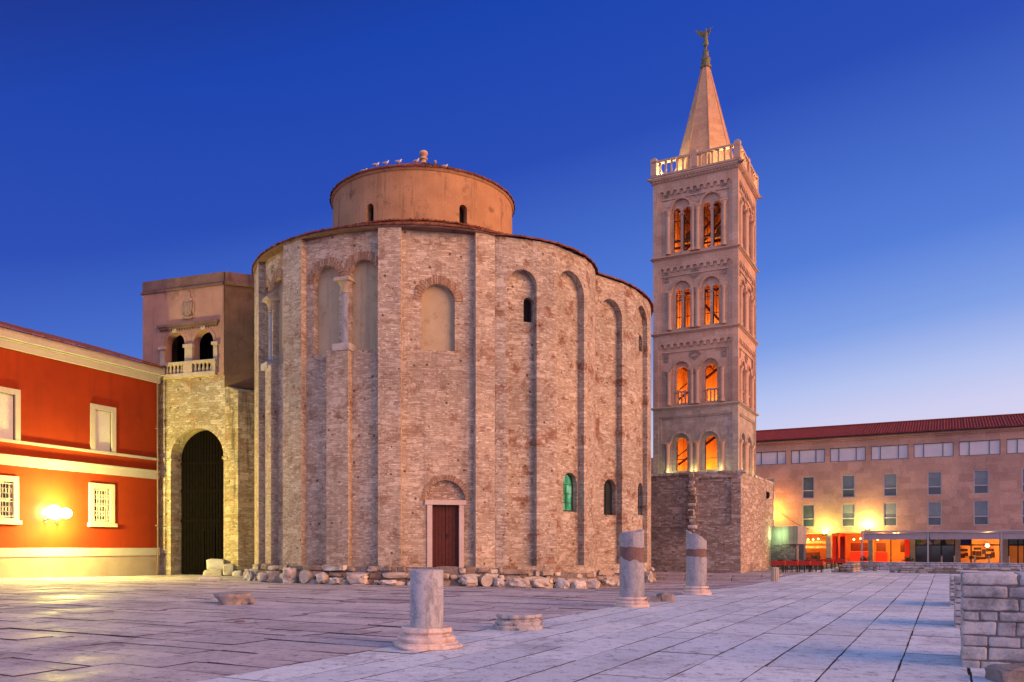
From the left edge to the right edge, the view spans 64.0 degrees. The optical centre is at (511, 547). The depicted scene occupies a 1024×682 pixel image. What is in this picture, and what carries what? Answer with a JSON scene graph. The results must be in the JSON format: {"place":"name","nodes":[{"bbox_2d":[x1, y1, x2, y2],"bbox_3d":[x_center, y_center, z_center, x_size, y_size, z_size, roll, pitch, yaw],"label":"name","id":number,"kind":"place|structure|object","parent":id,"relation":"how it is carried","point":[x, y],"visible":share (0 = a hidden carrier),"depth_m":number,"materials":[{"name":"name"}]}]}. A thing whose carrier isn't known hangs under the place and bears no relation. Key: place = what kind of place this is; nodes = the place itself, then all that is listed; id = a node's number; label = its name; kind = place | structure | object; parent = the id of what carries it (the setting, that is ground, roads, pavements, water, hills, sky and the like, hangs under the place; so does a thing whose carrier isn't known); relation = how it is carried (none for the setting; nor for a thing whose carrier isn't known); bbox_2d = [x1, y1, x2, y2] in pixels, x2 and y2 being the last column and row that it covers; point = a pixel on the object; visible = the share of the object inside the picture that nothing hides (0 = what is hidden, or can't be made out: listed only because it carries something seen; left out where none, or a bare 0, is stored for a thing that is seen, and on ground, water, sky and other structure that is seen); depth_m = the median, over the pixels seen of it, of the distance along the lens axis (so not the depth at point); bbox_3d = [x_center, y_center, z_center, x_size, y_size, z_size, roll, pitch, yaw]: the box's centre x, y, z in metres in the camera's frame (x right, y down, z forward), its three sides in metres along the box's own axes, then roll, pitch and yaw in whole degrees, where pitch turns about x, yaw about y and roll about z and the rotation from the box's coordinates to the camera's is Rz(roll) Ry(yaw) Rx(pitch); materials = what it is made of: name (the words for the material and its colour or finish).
{"place":"outdoors","nodes":[
{"label":"outdoors","id":0,"kind":"place"},
{"bbox_2d":[0,570,814,681],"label":"forum pavement","id":1,"kind":"structure","parent":0,"point":[151,654],"depth_m":20.27,"materials":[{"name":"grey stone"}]},
{"bbox_2d":[199,577,221,580],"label":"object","id":2,"kind":"structure","parent":1,"relation":"on","point":[209,578],"depth_m":44.46,"materials":[{"name":"stone"}]},
{"bbox_2d":[213,591,255,604],"bbox_3d":[-8.875,1.627,26.174,1.288,0.395,1.194,0,0,0],"label":"column fragment","id":3,"kind":"object","parent":1,"relation":"on","point":[234,598],"depth_m":25.77,"materials":[{"name":"grey stone"}]},
{"bbox_2d":[655,573,782,580],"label":"stone steps","id":4,"kind":"structure","parent":1,"relation":"on","point":[710,576],"depth_m":53.42,"materials":[{"name":"grey stone"}]},
{"bbox_2d":[771,561,785,571],"bbox_3d":[19.428,1.387,59.587,0.980,0.825,0.980,0,0,28],"label":"terrace table","id":5,"kind":"object","parent":1,"relation":"on","point":[774,563],"visible":0.85,"depth_m":59.13,"materials":[{"name":"red fabric"}]},
{"bbox_2d":[785,561,798,571],"bbox_3d":[20.338,1.387,59.587,0.980,0.825,0.980,0,0,28],"label":"terrace table","id":6,"kind":"object","parent":1,"relation":"on","point":[796,563],"visible":0.8,"depth_m":59.12,"materials":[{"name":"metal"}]},
{"bbox_2d":[797,561,810,571],"bbox_3d":[21.248,1.387,59.586,0.980,0.825,0.980,0,0,28],"label":"terrace table","id":7,"kind":"object","parent":1,"relation":"on","point":[808,563],"visible":0.83,"depth_m":59.13,"materials":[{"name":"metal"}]},
{"bbox_2d":[0,0,1023,457],"label":"sky","id":8,"kind":"structure","parent":0,"point":[141,141],"materials":[{"name":"blue"}]},
{"bbox_2d":[196,568,993,681],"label":"smooth pavement","id":9,"kind":"structure","parent":0,"point":[872,660],"depth_m":15.05,"materials":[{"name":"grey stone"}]},
{"bbox_2d":[392,569,461,650],"bbox_3d":[-1.538,1.103,14.831,1.170,1.430,1.138,0,0,-19],"label":"column stump","id":10,"kind":"object","parent":9,"relation":"on","point":[426,629],"visible":1,"depth_m":14.54,"materials":[{"name":"white stone"}]},
{"bbox_2d":[493,612,542,630],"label":"ruined column","id":11,"kind":"structure","parent":9,"relation":"on","point":[517,621],"depth_m":17.83,"materials":[{"name":"stone"}]},
{"bbox_2d":[614,529,649,607],"bbox_3d":[3.663,0.625,25.042,1.072,2.350,1.064,0,0,0],"label":"column stump","id":12,"kind":"object","parent":9,"relation":"on","point":[631,576],"visible":1,"depth_m":24.71,"materials":[{"name":"white stone"}]},
{"bbox_2d":[645,593,674,601],"bbox_3d":[4.907,1.698,27.426,1.029,0.374,0.581,0,0,-7],"label":"stone fragment","id":13,"kind":"object","parent":9,"relation":"on","point":[664,597],"visible":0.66,"depth_m":27.20,"materials":[{"name":"beige stone"}]},
{"bbox_2d":[681,530,711,594],"bbox_3d":[7.093,0.557,31.458,1.151,2.492,1.142,0,0,0],"label":"column stump","id":14,"kind":"object","parent":9,"relation":"on","point":[696,566],"visible":1,"depth_m":31.12,"materials":[{"name":"white stone"}]},
{"bbox_2d":[771,567,778,580],"bbox_3d":[14.602,1.497,45.511,0.445,0.811,0.444,0,0,0],"label":"fluted column stub","id":15,"kind":"object","parent":9,"relation":"on","point":[774,573],"visible":1,"depth_m":45.36,"materials":[{"name":"stone"}]},
{"bbox_2d":[810,561,824,571],"bbox_3d":[22.159,1.387,59.586,0.980,0.825,0.980,0,0,28],"label":"terrace table","id":16,"kind":"object","parent":9,"relation":"on","point":[821,563],"visible":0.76,"depth_m":59.19,"materials":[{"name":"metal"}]},
{"bbox_2d":[821,559,833,568],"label":"terrace table","id":17,"kind":"object","parent":9,"relation":"on","point":[831,561],"visible":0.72,"depth_m":68.66,"materials":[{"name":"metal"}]},
{"bbox_2d":[833,559,846,567],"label":"terrace table","id":18,"kind":"object","parent":9,"relation":"on","point":[840,561],"visible":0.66,"depth_m":68.73,"materials":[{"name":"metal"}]},
{"bbox_2d":[831,561,859,572],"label":"stepped wall","id":19,"kind":"structure","parent":9,"relation":"on","point":[851,566],"depth_m":59.07,"materials":[{"name":"grey stone"}]},
{"bbox_2d":[862,563,877,570],"bbox_3d":[27.406,1.526,62.680,1.093,0.605,0.924,0,0,21],"label":"stone bench","id":20,"kind":"object","parent":9,"relation":"on","point":[865,566],"visible":0.96,"depth_m":62.31,"materials":[{"name":"grey stone"}]},
{"bbox_2d":[889,567,900,572],"bbox_3d":[27.723,1.628,59.151,0.841,0.390,0.909,0,0,29],"label":"stone bench","id":21,"kind":"object","parent":9,"relation":"on","point":[894,569],"visible":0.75,"depth_m":58.82,"materials":[{"name":"grey stone"}]},
{"bbox_2d":[860,562,1023,571],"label":"terrace wall","id":22,"kind":"structure","parent":9,"relation":"on","point":[884,565],"depth_m":62.78,"materials":[{"name":"grey stone"}]},
{"bbox_2d":[860,554,870,560],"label":"potted shrub","id":23,"kind":"object","parent":22,"relation":"on","point":[864,557],"visible":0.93,"depth_m":74.91,"materials":[{"name":"green plant"}]},
{"bbox_2d":[901,556,916,560],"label":"potted shrub","id":24,"kind":"object","parent":22,"relation":"on","point":[908,559],"visible":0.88,"depth_m":71.92,"materials":[{"name":"green plant"}]},
{"bbox_2d":[949,575,960,606],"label":"stone pier","id":25,"kind":"structure","parent":9,"relation":"on","point":[951,590],"depth_m":24.99,"materials":[{"name":"grey stone"}]},
{"bbox_2d":[954,576,961,627],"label":"stone pier","id":26,"kind":"structure","parent":9,"relation":"on","point":[957,601],"depth_m":18.38,"materials":[{"name":"grey stone"}]},
{"bbox_2d":[901,567,1020,573],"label":"bench wall","id":27,"kind":"structure","parent":9,"relation":"on","point":[939,570],"depth_m":56.38,"materials":[{"name":"grey stone"}]},
{"bbox_2d":[960,570,1023,668],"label":"stone pier","id":28,"kind":"structure","parent":9,"relation":"on","point":[992,616],"depth_m":12.17,"materials":[{"name":"grey stone"}]},
{"bbox_2d":[984,664,1023,681],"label":"loose block","id":29,"kind":"object","parent":9,"relation":"on","point":[1004,672],"depth_m":10.89,"materials":[{"name":"grey stone"}]},
{"bbox_2d":[806,564,970,675],"bbox_3d":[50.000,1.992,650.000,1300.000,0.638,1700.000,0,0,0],"label":"ground","id":30,"kind":"structure","parent":0,"point":[828,565],"depth_m":75.07,"materials":[{"name":"stone"}]},
{"bbox_2d":[0,321,165,577],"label":"red house","id":31,"kind":"structure","parent":30,"relation":"on","point":[79,428],"depth_m":47.87,"materials":[{"name":"paint"}]},
{"bbox_2d":[0,386,20,440],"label":"window","id":32,"kind":"structure","parent":31,"relation":"in","point":[6,400],"depth_m":44.27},
{"bbox_2d":[0,475,21,524],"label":"window","id":33,"kind":"structure","parent":31,"relation":"in","point":[5,493],"depth_m":44.22,"materials":[{"name":"white glass"}]},
{"bbox_2d":[44,505,62,522],"bbox_3d":[-25.739,-1.880,45.812,1.123,0.987,0.860,0,0,0],"label":"wall lamp","id":34,"kind":"object","parent":31,"relation":"attached to","point":[54,511],"visible":1,"depth_m":45.56,"materials":[{"name":"glass"}]},
{"bbox_2d":[55,508,71,523],"bbox_3d":[-25.505,-1.791,46.484,1.023,0.897,0.689,0,0,0],"label":"wall lamp","id":35,"kind":"object","parent":31,"relation":"attached to","point":[67,512],"visible":0.84,"depth_m":46.32,"materials":[{"name":"glass"}]},
{"bbox_2d":[87,483,117,526],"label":"window","id":36,"kind":"structure","parent":31,"relation":"in","point":[98,498],"depth_m":49.56,"materials":[{"name":"white glass"}]},
{"bbox_2d":[90,403,115,452],"bbox_3d":[-24.860,-7.124,49.621,0.390,2.921,1.781,0,0,23],"label":"window","id":37,"kind":"structure","parent":31,"relation":"in","point":[99,420],"depth_m":49.65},
{"bbox_2d":[140,271,253,575],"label":"gate tower","id":38,"kind":"structure","parent":30,"relation":"on","point":[198,337],"depth_m":53.26,"materials":[{"name":"stone"}]},
{"bbox_2d":[181,430,223,574],"bbox_3d":[-20.107,-2.821,54.044,4.375,9.842,0.200,0,0,19],"label":"gate door","id":39,"kind":"structure","parent":38,"relation":"in","point":[202,465],"depth_m":54.14,"materials":[{"name":"brown wood"}]},
{"bbox_2d":[243,150,655,588],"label":"round church","id":40,"kind":"structure","parent":30,"relation":"on","point":[452,376],"depth_m":41.59,"materials":[{"name":"stone"}]},
{"bbox_2d":[371,207,373,220],"bbox_3d":[-7.585,-18.130,45.307,0.570,1.560,0.030,0,0,27],"label":"drum window","id":41,"kind":"structure","parent":40,"relation":"in","point":[372,211],"depth_m":45.36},
{"bbox_2d":[432,505,444,566],"bbox_3d":[-3.670,-0.577,40.804,0.677,3.061,0.108,0,0,-11],"label":"door","id":42,"kind":"structure","parent":40,"relation":"in","point":[438,511],"depth_m":40.76,"materials":[{"name":"brown wood"}]},
{"bbox_2d":[445,505,458,566],"bbox_3d":[-2.988,-0.577,40.905,0.677,3.061,0.160,0,0,-11],"label":"door","id":43,"kind":"structure","parent":40,"relation":"in","point":[451,511],"depth_m":40.88,"materials":[{"name":"brown wood"}]},
{"bbox_2d":[459,207,463,222],"bbox_3d":[-2.901,-18.130,45.444,0.570,1.560,0.030,0,0,-30],"label":"drum window","id":44,"kind":"structure","parent":40,"relation":"in","point":[461,214],"depth_m":45.48,"materials":[{"name":"black glass"}]},
{"bbox_2d":[524,299,530,321],"bbox_3d":[0.738,-12.165,42.226,0.516,1.247,0.060,0,0,-19],"label":"window","id":45,"kind":"structure","parent":40,"relation":"in","point":[527,304],"depth_m":42.25,"materials":[{"name":"glass"}]},
{"bbox_2d":[563,473,572,511],"bbox_3d":[2.884,-2.968,44.046,0.075,2.081,1.168,0,0,42],"label":"window","id":46,"kind":"structure","parent":40,"relation":"in","point":[567,482],"depth_m":44.18,"materials":[{"name":"glass"}]},
{"bbox_2d":[604,480,611,514],"bbox_3d":[5.549,-2.963,48.432,1.047,2.089,0.075,0,0,-42],"label":"window","id":47,"kind":"structure","parent":40,"relation":"in","point":[607,486],"depth_m":48.55,"materials":[{"name":"glass"}]},
{"bbox_2d":[646,41,773,572],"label":"bell tower","id":48,"kind":"structure","parent":30,"relation":"on","point":[711,488],"depth_m":60.18,"materials":[{"name":"stone"}]},
{"bbox_2d":[677,441,686,470],"bbox_3d":[12.673,-6.825,60.900,0.832,2.250,0.050,0,0,28],"label":"window frame","id":49,"kind":"structure","parent":48,"relation":"in","point":[677,441],"depth_m":61.06,"materials":[{"name":"metal"}]},
{"bbox_2d":[674,207,689,251],"bbox_3d":[12.684,-23.575,60.894,1.273,3.250,0.050,0,0,28],"label":"window frame","id":50,"kind":"structure","parent":48,"relation":"in","point":[687,219],"depth_m":60.82,"materials":[{"name":"wood"}]},
{"bbox_2d":[677,290,689,327],"bbox_3d":[12.762,-17.725,60.853,1.071,2.850,0.050,0,0,28],"label":"window frame","id":51,"kind":"structure","parent":48,"relation":"in","point":[679,317],"depth_m":60.88,"materials":[{"name":"wood"}]},
{"bbox_2d":[695,27,712,41],"bbox_3d":[14.685,-39.264,62.736,1.452,1.328,0.530,0,0,26],"label":"angel statue","id":52,"kind":"object","parent":48,"relation":"on","point":[704,35],"visible":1,"depth_m":62.71,"materials":[{"name":"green metal"}]},
{"bbox_2d":[705,441,716,469],"bbox_3d":[14.588,-6.825,59.886,0.907,2.250,0.050,0,0,28],"label":"window frame","id":53,"kind":"structure","parent":48,"relation":"in","point":[705,441],"depth_m":60.06,"materials":[{"name":"metal"}]},
{"bbox_2d":[705,285,718,324],"bbox_3d":[14.633,-17.725,59.863,1.084,2.850,0.050,0,0,28],"label":"window frame","id":54,"kind":"structure","parent":48,"relation":"in","point":[716,295],"depth_m":59.80,"materials":[{"name":"wood"}]},
{"bbox_2d":[704,203,720,246],"bbox_3d":[14.664,-23.575,59.846,1.304,3.250,0.050,0,0,28],"label":"window frame","id":55,"kind":"structure","parent":48,"relation":"in","point":[707,236],"depth_m":60.01,"materials":[{"name":"wood"}]},
{"bbox_2d":[771,526,805,569],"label":"kiosk","id":56,"kind":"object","parent":30,"relation":"on","point":[788,543],"depth_m":66.44,"materials":[{"name":"stone"}]},
{"bbox_2d":[651,413,1023,563],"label":"cafe building","id":57,"kind":"structure","parent":30,"relation":"on","point":[843,486],"depth_m":86.11,"materials":[{"name":"stone"}]},
{"bbox_2d":[764,478,774,498],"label":"window","id":58,"kind":"structure","parent":57,"relation":"in","point":[770,479],"depth_m":91.74,"materials":[{"name":"grey glass"}]},
{"bbox_2d":[756,451,785,464],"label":"ribbon window","id":59,"kind":"structure","parent":57,"relation":"in","point":[775,457],"depth_m":91.88,"materials":[{"name":"glass"}]},
{"bbox_2d":[773,505,774,525],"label":"window","id":60,"kind":"structure","parent":57,"relation":"in","point":[773,505],"depth_m":91.65,"materials":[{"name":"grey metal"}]},
{"bbox_2d":[791,449,824,463],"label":"ribbon window","id":61,"kind":"structure","parent":57,"relation":"in","point":[813,455],"depth_m":90.04,"materials":[{"name":"glass"}]},
{"bbox_2d":[802,476,813,498],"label":"window","id":62,"kind":"structure","parent":57,"relation":"in","point":[807,482],"depth_m":90.01,"materials":[{"name":"grey glass"}]},
{"bbox_2d":[802,504,813,526],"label":"window","id":63,"kind":"structure","parent":57,"relation":"in","point":[807,510],"depth_m":90.01,"materials":[{"name":"glass"}]},
{"bbox_2d":[830,447,865,461],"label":"ribbon window","id":64,"kind":"structure","parent":57,"relation":"in","point":[851,453],"depth_m":88.12,"materials":[{"name":"glass"}]},
{"bbox_2d":[842,475,854,497],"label":"window","id":65,"kind":"structure","parent":57,"relation":"in","point":[848,481],"depth_m":88.10,"materials":[{"name":"grey glass"}]},
{"bbox_2d":[842,503,854,526],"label":"window","id":66,"kind":"structure","parent":57,"relation":"in","point":[848,510],"depth_m":88.08,"materials":[{"name":"grey glass"}]},
{"bbox_2d":[871,444,907,459],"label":"ribbon window","id":67,"kind":"structure","parent":57,"relation":"in","point":[888,451],"depth_m":86.25,"materials":[{"name":"glass"}]},
{"bbox_2d":[884,473,896,495],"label":"window","id":68,"kind":"structure","parent":57,"relation":"in","point":[890,479],"depth_m":86.16,"materials":[{"name":"grey glass"}]},
{"bbox_2d":[884,502,896,525],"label":"window","id":69,"kind":"structure","parent":57,"relation":"in","point":[890,509],"depth_m":86.16,"materials":[{"name":"grey glass"}]},
{"bbox_2d":[914,442,953,457],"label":"ribbon window","id":70,"kind":"structure","parent":57,"relation":"in","point":[945,449],"depth_m":84.29,"materials":[{"name":"glass"}]},
{"bbox_2d":[928,471,941,494],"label":"window","id":71,"kind":"structure","parent":57,"relation":"in","point":[934,478],"depth_m":84.21,"materials":[{"name":"grey glass"}]},
{"bbox_2d":[928,501,941,525],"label":"window","id":72,"kind":"structure","parent":57,"relation":"in","point":[934,508],"depth_m":84.21,"materials":[{"name":"grey glass"}]},
{"bbox_2d":[916,546,953,562],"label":"shop window","id":73,"kind":"structure","parent":57,"relation":"in","point":[921,551],"depth_m":84.66,"materials":[{"name":"black glass"}]},
{"bbox_2d":[959,439,999,455],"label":"ribbon window","id":74,"kind":"structure","parent":57,"relation":"in","point":[983,447],"depth_m":82.40,"materials":[{"name":"glass"}]},
{"bbox_2d":[974,470,988,493],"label":"window","id":75,"kind":"structure","parent":57,"relation":"in","point":[981,477],"depth_m":82.28,"materials":[{"name":"grey glass"}]},
{"bbox_2d":[974,500,988,524],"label":"window","id":76,"kind":"structure","parent":57,"relation":"in","point":[981,508],"depth_m":82.28,"materials":[{"name":"grey glass"}]},
{"bbox_2d":[1007,438,1023,453],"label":"ribbon window","id":77,"kind":"structure","parent":57,"relation":"in","point":[1014,446],"depth_m":80.96,"materials":[{"name":"glass"}]},
{"bbox_2d":[1022,468,1023,492],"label":"window","id":78,"kind":"structure","parent":57,"relation":"in","point":[1022,468],"depth_m":80.59,"materials":[{"name":"grey glass"}]},
{"bbox_2d":[1022,499,1023,524],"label":"window","id":79,"kind":"structure","parent":57,"relation":"in","point":[1023,499],"depth_m":80.59,"materials":[{"name":"grey glass"}]},
{"bbox_2d":[861,530,1023,562],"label":"cafe canopy","id":80,"kind":"object","parent":30,"relation":"on","point":[941,534],"visible":0.87,"depth_m":80.25,"materials":[{"name":"grey metal"}]}
]}

